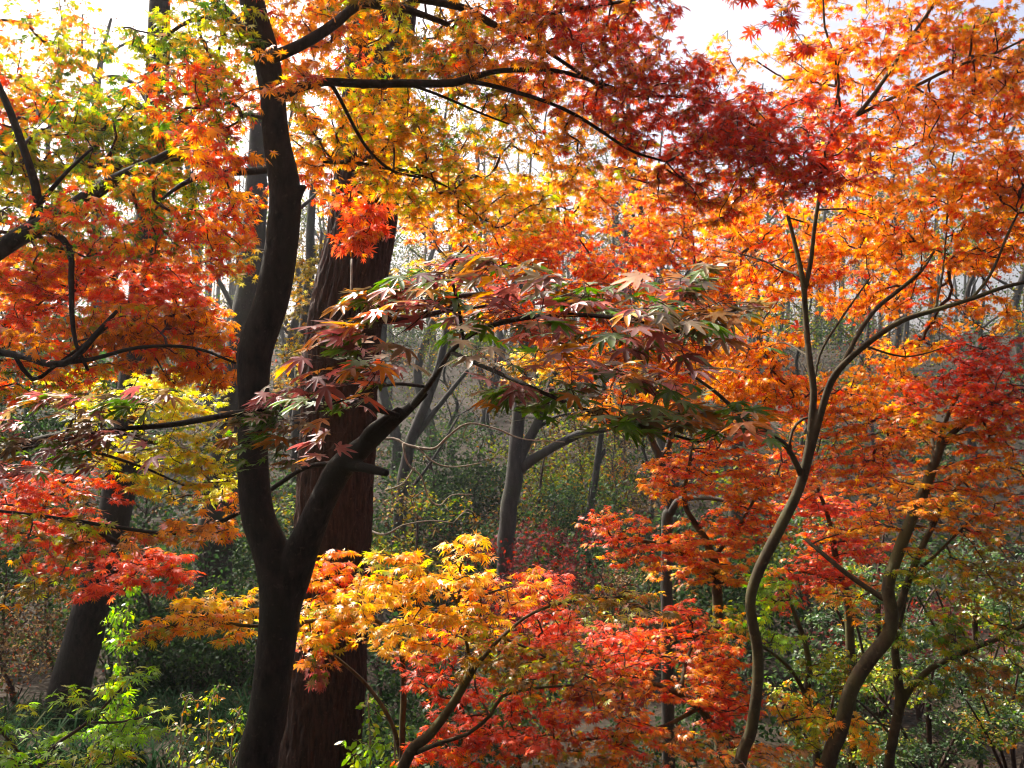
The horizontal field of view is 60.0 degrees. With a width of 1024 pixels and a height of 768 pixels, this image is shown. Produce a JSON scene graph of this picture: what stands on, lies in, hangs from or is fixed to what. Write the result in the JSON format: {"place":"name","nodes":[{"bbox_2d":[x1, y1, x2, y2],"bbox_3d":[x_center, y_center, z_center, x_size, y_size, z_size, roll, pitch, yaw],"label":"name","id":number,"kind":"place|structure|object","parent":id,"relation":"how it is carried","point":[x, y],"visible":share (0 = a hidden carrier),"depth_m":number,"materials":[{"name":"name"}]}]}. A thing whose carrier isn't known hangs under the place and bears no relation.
{"place":"outdoors","nodes":[
{"label":"outdoors","id":0,"kind":"place"},
{"bbox_2d":[0,332,1023,767],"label":"ground","id":1,"kind":"structure","parent":0,"point":[36,688],"depth_m":19.39,"materials":[{"name":"green plant"}]},
{"bbox_2d":[0,572,78,712],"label":"dry shrub","id":2,"kind":"object","parent":1,"relation":"on","point":[7,632],"visible":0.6,"depth_m":7.81,"materials":[{"name":"brown plant"}]},
{"bbox_2d":[0,548,81,709],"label":"dry shrub","id":3,"kind":"object","parent":1,"relation":"on","point":[10,688],"visible":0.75,"depth_m":8.56,"materials":[{"name":"brown plant"}]},
{"bbox_2d":[1,551,108,683],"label":"dry shrub","id":4,"kind":"object","parent":1,"relation":"on","point":[47,631],"visible":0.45,"depth_m":9.18,"materials":[{"name":"brown plant"}]},
{"bbox_2d":[0,193,115,516],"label":"green tree","id":5,"kind":"object","parent":1,"relation":"on","point":[29,458],"visible":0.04,"depth_m":17.69,"materials":[{"name":"green plant"}]},
{"bbox_2d":[0,491,132,637],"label":"evergreen shrub","id":6,"kind":"object","parent":1,"relation":"on","point":[14,555],"visible":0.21,"depth_m":10.78,"materials":[{"name":"green plant"}]},
{"bbox_2d":[1,0,137,410],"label":"thin leaved tree","id":7,"kind":"object","parent":1,"relation":"on","point":[38,70],"visible":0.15,"depth_m":29.77,"materials":[{"name":"grey plant"}]},
{"bbox_2d":[0,469,145,610],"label":"evergreen shrub","id":8,"kind":"object","parent":1,"relation":"on","point":[53,506],"visible":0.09,"depth_m":12.48,"materials":[{"name":"green plant"}]},
{"bbox_2d":[0,666,178,767],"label":"lime maple seedling","id":9,"kind":"object","parent":1,"relation":"on","point":[6,761],"visible":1,"depth_m":3.48,"materials":[{"name":"green plant"}]},
{"bbox_2d":[9,522,189,683],"bbox_3d":[-4.457,2.637,9.514,1.773,2.197,1.877,0,0,-41],"label":"evergreen shrub","id":10,"kind":"object","parent":1,"relation":"on","point":[118,601],"visible":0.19,"depth_m":9.52,"materials":[{"name":"green plant"}]},
{"bbox_2d":[0,0,220,730],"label":"leaning trunk tree","id":11,"kind":"object","parent":1,"relation":"on","point":[78,653],"visible":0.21,"depth_m":7.46,"materials":[{"name":"brown plant"}]},
{"bbox_2d":[80,552,140,767],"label":"climbing vine","id":12,"kind":"object","parent":1,"relation":"on","point":[120,668],"visible":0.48,"depth_m":5.57,"materials":[{"name":"green plant"}]},
{"bbox_2d":[81,14,143,449],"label":"grey tree","id":13,"kind":"object","parent":1,"relation":"on","point":[101,62],"visible":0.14,"depth_m":23.96,"materials":[{"name":"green plant"}]},
{"bbox_2d":[0,231,240,606],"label":"red and lime maple","id":14,"kind":"object","parent":1,"relation":"on","point":[183,286],"visible":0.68,"depth_m":4.57,"materials":[{"name":"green plant"}]},
{"bbox_2d":[25,190,221,473],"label":"green tree","id":15,"kind":"object","parent":1,"relation":"on","point":[116,276],"visible":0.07,"depth_m":21.73,"materials":[{"name":"green plant"}]},
{"bbox_2d":[0,0,260,485],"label":"leaning maple","id":16,"kind":"object","parent":1,"relation":"on","point":[149,161],"visible":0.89,"depth_m":4.02,"materials":[{"name":"orange plant"}]},
{"bbox_2d":[54,536,230,703],"bbox_3d":[-3.903,2.651,9.352,1.773,2.192,1.877,0,0,16],"label":"evergreen shrub","id":17,"kind":"object","parent":1,"relation":"on","point":[151,610],"visible":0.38,"depth_m":9.09,"materials":[{"name":"green plant"}]},
{"bbox_2d":[68,466,235,601],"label":"evergreen shrub","id":18,"kind":"object","parent":1,"relation":"on","point":[146,515],"visible":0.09,"depth_m":12.85,"materials":[{"name":"green plant"}]},
{"bbox_2d":[165,692,201,767],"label":"weed","id":19,"kind":"object","parent":1,"relation":"on","point":[180,730],"visible":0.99,"depth_m":4.89,"materials":[{"name":"green plant"}]},
{"bbox_2d":[113,533,258,672],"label":"evergreen shrub","id":20,"kind":"object","parent":1,"relation":"on","point":[205,584],"visible":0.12,"depth_m":9.90,"materials":[{"name":"green plant"}]},
{"bbox_2d":[109,12,278,448],"bbox_3d":[-9.181,-4.026,25.765,5.162,12.995,6.207,0,0,-17],"label":"thin leaved tree","id":21,"kind":"object","parent":1,"relation":"on","point":[207,403],"visible":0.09,"depth_m":25.65,"materials":[{"name":"grey plant"}]},
{"bbox_2d":[144,555,258,701],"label":"evergreen shrub","id":22,"kind":"object","parent":1,"relation":"on","point":[239,659],"visible":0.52,"depth_m":8.82,"materials":[{"name":"green plant"}]},
{"bbox_2d":[0,651,412,767],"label":"grass","id":23,"kind":"structure","parent":1,"relation":"on","point":[219,710],"depth_m":7.08,"materials":[{"name":"green plant"}]},
{"bbox_2d":[183,683,233,767],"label":"weed","id":24,"kind":"object","parent":1,"relation":"on","point":[207,742],"visible":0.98,"depth_m":4.69,"materials":[{"name":"green plant"}]},
{"bbox_2d":[214,706,246,767],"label":"weed","id":25,"kind":"object","parent":1,"relation":"on","point":[238,728],"visible":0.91,"depth_m":4.80,"materials":[{"name":"green plant"}]},
{"bbox_2d":[191,468,295,586],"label":"evergreen shrub","id":26,"kind":"object","parent":1,"relation":"on","point":[238,517],"visible":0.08,"depth_m":13.71,"materials":[{"name":"green plant"}]},
{"bbox_2d":[188,112,318,656],"bbox_3d":[-3.191,0.074,10.764,1.571,6.905,1.294,0,0,0],"label":"slanting trunk tree","id":27,"kind":"object","parent":1,"relation":"on","point":[240,304],"visible":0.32,"depth_m":10.54,"materials":[{"name":"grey plant"}]},
{"bbox_2d":[116,548,406,760],"bbox_3d":[-1.287,1.836,4.696,1.468,1.825,0.758,0,0,-19],"label":"amber maple","id":28,"kind":"object","parent":1,"relation":"on","point":[325,624],"visible":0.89,"depth_m":4.64,"materials":[{"name":"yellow plant"}]},
{"bbox_2d":[270,138,321,534],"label":"grey tree","id":29,"kind":"object","parent":1,"relation":"on","point":[305,299],"visible":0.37,"depth_m":13.91,"materials":[{"name":"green plant"}]},
{"bbox_2d":[198,231,412,370],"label":"grey tree","id":30,"kind":"object","parent":1,"relation":"on","point":[309,270],"visible":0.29,"depth_m":9.97,"materials":[{"name":"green plant"}]},
{"bbox_2d":[209,62,404,420],"bbox_3d":[-5.385,-2.328,21.752,4.693,11.544,5.643,0,0,-40],"label":"thin leaved tree","id":31,"kind":"object","parent":1,"relation":"on","point":[294,323],"visible":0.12,"depth_m":21.63,"materials":[{"name":"grey plant"}]},
{"bbox_2d":[227,489,412,641],"bbox_3d":[-2.444,2.339,10.889,2.472,2.715,2.493,0,0,-5],"label":"olive shrub","id":32,"kind":"object","parent":1,"relation":"on","point":[293,512],"visible":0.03,"depth_m":10.89,"materials":[{"name":"green plant"}]},
{"bbox_2d":[232,477,413,593],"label":"evergreen shrub","id":33,"kind":"object","parent":1,"relation":"on","point":[283,522],"visible":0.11,"depth_m":12.83,"materials":[{"name":"green plant"}]},
{"bbox_2d":[334,694,390,767],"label":"leafy weed","id":34,"kind":"object","parent":1,"relation":"on","point":[368,748],"visible":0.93,"depth_m":5.38,"materials":[{"name":"green plant"}]},
{"bbox_2d":[278,1,487,767],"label":"tall tree","id":35,"kind":"object","parent":1,"relation":"on","point":[318,726],"visible":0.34,"depth_m":5.80,"materials":[{"name":"red plant"}]},
{"bbox_2d":[292,18,474,477],"bbox_3d":[-3.445,-3.163,23.889,4.927,12.571,5.925,0,0,17],"label":"thin leaved tree","id":36,"kind":"object","parent":1,"relation":"on","point":[385,403],"visible":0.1,"depth_m":23.68,"materials":[{"name":"grey plant"}]},
{"bbox_2d":[301,76,485,460],"bbox_3d":[-3.154,-3.628,25.306,5.745,12.959,5.166,0,0,-25],"label":"bare tree","id":37,"kind":"object","parent":1,"relation":"on","point":[417,377],"visible":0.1,"depth_m":25.98,"materials":[{"name":"grey plant"}]},
{"bbox_2d":[385,223,439,398],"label":"green tree","id":38,"kind":"object","parent":1,"relation":"on","point":[404,254],"visible":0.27,"depth_m":35.99,"materials":[{"name":"green plant"}]},
{"bbox_2d":[361,611,474,767],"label":"evergreen shrub","id":39,"kind":"object","parent":1,"relation":"on","point":[384,695],"visible":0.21,"depth_m":8.43,"materials":[{"name":"green plant"}]},
{"bbox_2d":[371,450,475,561],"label":"evergreen shrub","id":40,"kind":"object","parent":1,"relation":"on","point":[419,486],"visible":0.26,"depth_m":16.93,"materials":[{"name":"green plant"}]},
{"bbox_2d":[391,285,468,573],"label":"grey tree","id":41,"kind":"object","parent":1,"relation":"on","point":[420,423],"visible":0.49,"depth_m":15.93,"materials":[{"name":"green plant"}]},
{"bbox_2d":[370,468,494,618],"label":"olive shrub","id":42,"kind":"object","parent":1,"relation":"on","point":[415,508],"visible":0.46,"depth_m":14.00,"materials":[{"name":"green plant"}]},
{"bbox_2d":[373,407,500,553],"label":"evergreen shrub","id":43,"kind":"object","parent":1,"relation":"on","point":[443,479],"visible":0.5,"depth_m":18.99,"materials":[{"name":"green plant"}]},
{"bbox_2d":[396,92,486,370],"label":"thin leaved tree","id":44,"kind":"object","parent":1,"relation":"on","point":[431,254],"visible":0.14,"depth_m":43.73,"materials":[{"name":"grey plant"}]},
{"bbox_2d":[386,315,499,475],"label":"green tree","id":45,"kind":"object","parent":1,"relation":"on","point":[457,405],"visible":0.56,"depth_m":22.91,"materials":[{"name":"grey plant"}]},
{"bbox_2d":[372,423,561,535],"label":"bare sapling","id":46,"kind":"object","parent":1,"relation":"on","point":[419,448],"visible":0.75,"depth_m":6.39,"materials":[{"name":"grey plant"}]},
{"bbox_2d":[361,622,585,767],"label":"evergreen shrub","id":47,"kind":"object","parent":1,"relation":"on","point":[429,722],"visible":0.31,"depth_m":7.50,"materials":[{"name":"green plant"}]},
{"bbox_2d":[409,412,547,535],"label":"evergreen shrub","id":48,"kind":"object","parent":1,"relation":"on","point":[487,474],"visible":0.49,"depth_m":19.64,"materials":[{"name":"green plant"}]},
{"bbox_2d":[426,514,544,625],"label":"evergreen shrub","id":49,"kind":"object","parent":1,"relation":"on","point":[490,537],"visible":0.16,"depth_m":14.90,"materials":[{"name":"green plant"}]},
{"bbox_2d":[405,127,567,430],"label":"thin leaved tree","id":50,"kind":"object","parent":1,"relation":"on","point":[483,413],"visible":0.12,"depth_m":29.71,"materials":[{"name":"grey plant"}]},
{"bbox_2d":[457,300,531,446],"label":"tree","id":51,"kind":"object","parent":1,"relation":"on","point":[490,387],"visible":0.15,"depth_m":26.94,"materials":[{"name":"orange plant"}]},
{"bbox_2d":[0,0,1023,767],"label":"forked maple","id":52,"kind":"object","parent":1,"relation":"on","point":[284,568],"depth_m":3.71,"materials":[{"name":"plant"}]},
{"bbox_2d":[0,310,1023,647],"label":"undergrowth","id":53,"kind":"object","parent":1,"relation":"on","point":[948,454],"visible":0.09,"depth_m":21.20,"materials":[{"name":"green plant"}]},
{"bbox_2d":[0,125,1023,354],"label":"woodland","id":54,"kind":"object","parent":1,"relation":"on","point":[232,287],"visible":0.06,"depth_m":57.23,"materials":[{"name":"orange plant"}]},
{"bbox_2d":[444,112,580,410],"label":"bare tree","id":55,"kind":"object","parent":1,"relation":"on","point":[500,335],"visible":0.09,"depth_m":33.73,"materials":[{"name":"grey plant"}]},
{"bbox_2d":[455,562,586,659],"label":"magenta maple","id":56,"kind":"object","parent":1,"relation":"on","point":[514,581],"visible":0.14,"depth_m":11.99,"materials":[{"name":"red plant"}]},
{"bbox_2d":[328,529,716,767],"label":"golden maple","id":57,"kind":"object","parent":1,"relation":"on","point":[471,664],"visible":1,"depth_m":4.33,"materials":[{"name":"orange plant"}]},
{"bbox_2d":[425,600,639,767],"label":"olive shrub","id":58,"kind":"object","parent":1,"relation":"on","point":[540,727],"visible":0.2,"depth_m":7.99,"materials":[{"name":"green plant"}]},
{"bbox_2d":[463,220,610,660],"bbox_3d":[0.465,0.831,12.942,3.251,6.934,0.826,0,0,33],"label":"grey tree","id":59,"kind":"object","parent":1,"relation":"on","point":[520,463],"visible":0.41,"depth_m":12.91,"materials":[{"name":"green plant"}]},
{"bbox_2d":[455,413,630,558],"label":"olive shrub","id":60,"kind":"object","parent":1,"relation":"on","point":[533,500],"visible":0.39,"depth_m":17.89,"materials":[{"name":"green plant"}]},
{"bbox_2d":[483,115,602,393],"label":"thin leaved tree","id":61,"kind":"object","parent":1,"relation":"on","point":[533,302],"visible":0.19,"depth_m":35.84,"materials":[{"name":"plant"}]},
{"bbox_2d":[451,517,635,654],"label":"magenta maple","id":62,"kind":"object","parent":1,"relation":"on","point":[566,552],"visible":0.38,"depth_m":12.76,"materials":[{"name":"red plant"}]},
{"bbox_2d":[492,470,615,581],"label":"evergreen shrub","id":63,"kind":"object","parent":1,"relation":"on","point":[560,498],"visible":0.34,"depth_m":16.88,"materials":[{"name":"green plant"}]},
{"bbox_2d":[481,387,660,541],"bbox_3d":[1.579,2.154,19.216,3.461,4.213,3.490,0,0,-37],"label":"olive shrub","id":64,"kind":"object","parent":1,"relation":"on","point":[580,467],"visible":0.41,"depth_m":18.93,"materials":[{"name":"green plant"}]},
{"bbox_2d":[388,155,769,767],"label":"orange maple","id":65,"kind":"object","parent":1,"relation":"on","point":[648,234],"visible":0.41,"depth_m":7.03,"materials":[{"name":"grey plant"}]},
{"bbox_2d":[523,317,646,484],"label":"green tree","id":66,"kind":"object","parent":1,"relation":"on","point":[589,447],"visible":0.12,"depth_m":21.90,"materials":[{"name":"green plant"}]},
{"bbox_2d":[518,466,660,594],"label":"evergreen shrub","id":67,"kind":"object","parent":1,"relation":"on","point":[569,532],"visible":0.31,"depth_m":16.06,"materials":[{"name":"green plant"}]},
{"bbox_2d":[583,319,606,575],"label":"grey tree","id":68,"kind":"object","parent":1,"relation":"on","point":[600,453],"visible":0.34,"depth_m":16.95,"materials":[{"name":"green plant"}]},
{"bbox_2d":[523,94,670,430],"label":"bare tree","id":69,"kind":"object","parent":1,"relation":"on","point":[558,209],"visible":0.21,"depth_m":29.94,"materials":[{"name":"grey plant"}]},
{"bbox_2d":[539,553,655,678],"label":"dry shrub","id":70,"kind":"object","parent":1,"relation":"on","point":[622,581],"visible":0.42,"depth_m":11.55,"materials":[{"name":"brown plant"}]},
{"bbox_2d":[390,564,822,767],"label":"salmon maple","id":71,"kind":"object","parent":1,"relation":"on","point":[482,738],"visible":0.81,"depth_m":4.89,"materials":[{"name":"red plant"}]},
{"bbox_2d":[573,407,641,516],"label":"tree","id":72,"kind":"object","parent":1,"relation":"on","point":[612,469],"visible":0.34,"depth_m":18.94,"materials":[{"name":"orange plant"}]},
{"bbox_2d":[555,499,691,613],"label":"evergreen shrub","id":73,"kind":"object","parent":1,"relation":"on","point":[595,553],"visible":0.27,"depth_m":14.92,"materials":[{"name":"green plant"}]},
{"bbox_2d":[546,394,706,528],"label":"olive shrub","id":74,"kind":"object","parent":1,"relation":"on","point":[633,487],"visible":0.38,"depth_m":19.96,"materials":[{"name":"green plant"}]},
{"bbox_2d":[558,83,702,454],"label":"thin leaved tree","id":75,"kind":"object","parent":1,"relation":"on","point":[626,233],"visible":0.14,"depth_m":27.87,"materials":[{"name":"orange plant"}]},
{"bbox_2d":[599,554,705,670],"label":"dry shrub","id":76,"kind":"object","parent":1,"relation":"on","point":[653,607],"visible":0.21,"depth_m":11.89,"materials":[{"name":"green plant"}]},
{"bbox_2d":[581,502,786,651],"bbox_3d":[2.521,3.034,13.174,2.712,3.041,2.561,0,0,29],"label":"evergreen shrub","id":77,"kind":"object","parent":1,"relation":"on","point":[681,594],"visible":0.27,"depth_m":12.79,"materials":[{"name":"green plant"}]},
{"bbox_2d":[574,411,805,767],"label":"red maple","id":78,"kind":"object","parent":1,"relation":"on","point":[714,567],"visible":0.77,"depth_m":6.83,"materials":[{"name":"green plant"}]},
{"bbox_2d":[598,640,812,767],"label":"evergreen shrub","id":79,"kind":"object","parent":1,"relation":"on","point":[741,723],"visible":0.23,"depth_m":8.39,"materials":[{"name":"green plant"}]},
{"bbox_2d":[586,49,846,626],"bbox_3d":[3.120,-0.521,14.047,4.178,9.797,3.757,0,0,9],"label":"bare tree","id":80,"kind":"object","parent":1,"relation":"on","point":[661,443],"visible":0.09,"depth_m":13.86,"materials":[{"name":"grey plant"}]},
{"bbox_2d":[716,225,748,607],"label":"grey tree","id":81,"kind":"object","parent":1,"relation":"on","point":[737,513],"visible":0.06,"depth_m":14.90,"materials":[{"name":"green plant"}]},
{"bbox_2d":[620,516,854,670],"bbox_3d":[3.004,3.096,12.138,2.712,2.741,2.561,0,0,44],"label":"evergreen shrub","id":82,"kind":"object","parent":1,"relation":"on","point":[739,599],"visible":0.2,"depth_m":11.80,"materials":[{"name":"green plant"}]},
{"bbox_2d":[647,448,848,610],"bbox_3d":[3.773,2.626,14.040,3.241,3.556,3.214,0,0,-40],"label":"olive shrub","id":83,"kind":"object","parent":1,"relation":"on","point":[792,542],"visible":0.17,"depth_m":13.59,"materials":[{"name":"green plant"}]},
{"bbox_2d":[683,83,830,396],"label":"thin leaved tree","id":84,"kind":"object","parent":1,"relation":"on","point":[770,219],"visible":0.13,"depth_m":29.95,"materials":[{"name":"orange plant"}]},
{"bbox_2d":[705,564,876,767],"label":"lime sapling","id":85,"kind":"object","parent":1,"relation":"on","point":[812,720],"visible":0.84,"depth_m":5.38,"materials":[{"name":"green plant"}]},
{"bbox_2d":[696,537,887,716],"bbox_3d":[3.591,3.166,11.134,2.561,2.733,2.712,0,0,34],"label":"evergreen shrub","id":86,"kind":"object","parent":1,"relation":"on","point":[811,625],"visible":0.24,"depth_m":11.03,"materials":[{"name":"green plant"}]},
{"bbox_2d":[739,89,844,361],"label":"thin leaved tree","id":87,"kind":"object","parent":1,"relation":"on","point":[791,200],"visible":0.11,"depth_m":46.18,"materials":[{"name":"orange plant"}]},
{"bbox_2d":[720,278,883,531],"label":"tree","id":88,"kind":"object","parent":1,"relation":"on","point":[802,440],"visible":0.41,"depth_m":19.84,"materials":[{"name":"orange plant"}]},
{"bbox_2d":[760,465,894,767],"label":"scarlet maple","id":89,"kind":"object","parent":1,"relation":"on","point":[830,573],"visible":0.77,"depth_m":7.04,"materials":[{"name":"red plant"}]},
{"bbox_2d":[763,676,900,767],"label":"evergreen bush","id":90,"kind":"object","parent":1,"relation":"on","point":[842,761],"visible":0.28,"depth_m":7.55,"materials":[{"name":"green plant"}]},
{"bbox_2d":[685,0,1023,767],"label":"curved maple","id":91,"kind":"object","parent":1,"relation":"on","point":[987,186],"visible":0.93,"depth_m":4.90,"materials":[{"name":"orange plant"}]},
{"bbox_2d":[785,232,928,502],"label":"tree","id":92,"kind":"object","parent":1,"relation":"on","point":[869,375],"visible":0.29,"depth_m":22.06,"materials":[{"name":"orange plant"}]},
{"bbox_2d":[780,89,934,408],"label":"thin leaved tree","id":93,"kind":"object","parent":1,"relation":"on","point":[862,355],"visible":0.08,"depth_m":33.84,"materials":[{"name":"orange plant"}]},
{"bbox_2d":[784,510,972,767],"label":"evergreen bush","id":94,"kind":"object","parent":1,"relation":"on","point":[858,633],"visible":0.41,"depth_m":8.05,"materials":[{"name":"green plant"}]},
{"bbox_2d":[816,105,983,435],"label":"thin leaved tree","id":95,"kind":"object","parent":1,"relation":"on","point":[897,335],"visible":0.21,"depth_m":27.99,"materials":[{"name":"orange plant"}]},
{"bbox_2d":[787,586,1023,725],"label":"magenta maple","id":96,"kind":"object","parent":1,"relation":"on","point":[919,712],"visible":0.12,"depth_m":10.05,"materials":[{"name":"red plant"}]},
{"bbox_2d":[857,153,976,369],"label":"green tree","id":97,"kind":"object","parent":1,"relation":"on","point":[906,326],"visible":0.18,"depth_m":43.65,"materials":[{"name":"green plant"}]},
{"bbox_2d":[841,637,1023,767],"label":"evergreen bush","id":98,"kind":"object","parent":1,"relation":"on","point":[906,749],"visible":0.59,"depth_m":7.33,"materials":[{"name":"green plant"}]},
{"bbox_2d":[845,569,1023,767],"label":"branching maple","id":99,"kind":"object","parent":1,"relation":"on","point":[903,695],"visible":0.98,"depth_m":5.16,"materials":[{"name":"green plant"}]},
{"bbox_2d":[863,188,1023,489],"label":"tree","id":100,"kind":"object","parent":1,"relation":"on","point":[980,331],"visible":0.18,"depth_m":21.88,"materials":[{"name":"orange plant"}]},
{"bbox_2d":[903,536,1023,767],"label":"evergreen bush","id":101,"kind":"object","parent":1,"relation":"on","point":[998,608],"visible":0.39,"depth_m":8.34,"materials":[{"name":"green plant"}]},
{"bbox_2d":[910,65,1023,429],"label":"thin leaved tree","id":102,"kind":"object","parent":1,"relation":"on","point":[1016,303],"visible":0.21,"depth_m":29.63,"materials":[{"name":"orange plant"}]},
{"bbox_2d":[942,671,1023,767],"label":"evergreen bush","id":103,"kind":"object","parent":1,"relation":"on","point":[995,717],"visible":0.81,"depth_m":6.76,"materials":[{"name":"green plant"}]},
{"bbox_2d":[0,0,1023,342],"label":"sky","id":104,"kind":"structure","parent":0,"point":[698,26],"materials":[{"name":"white"}]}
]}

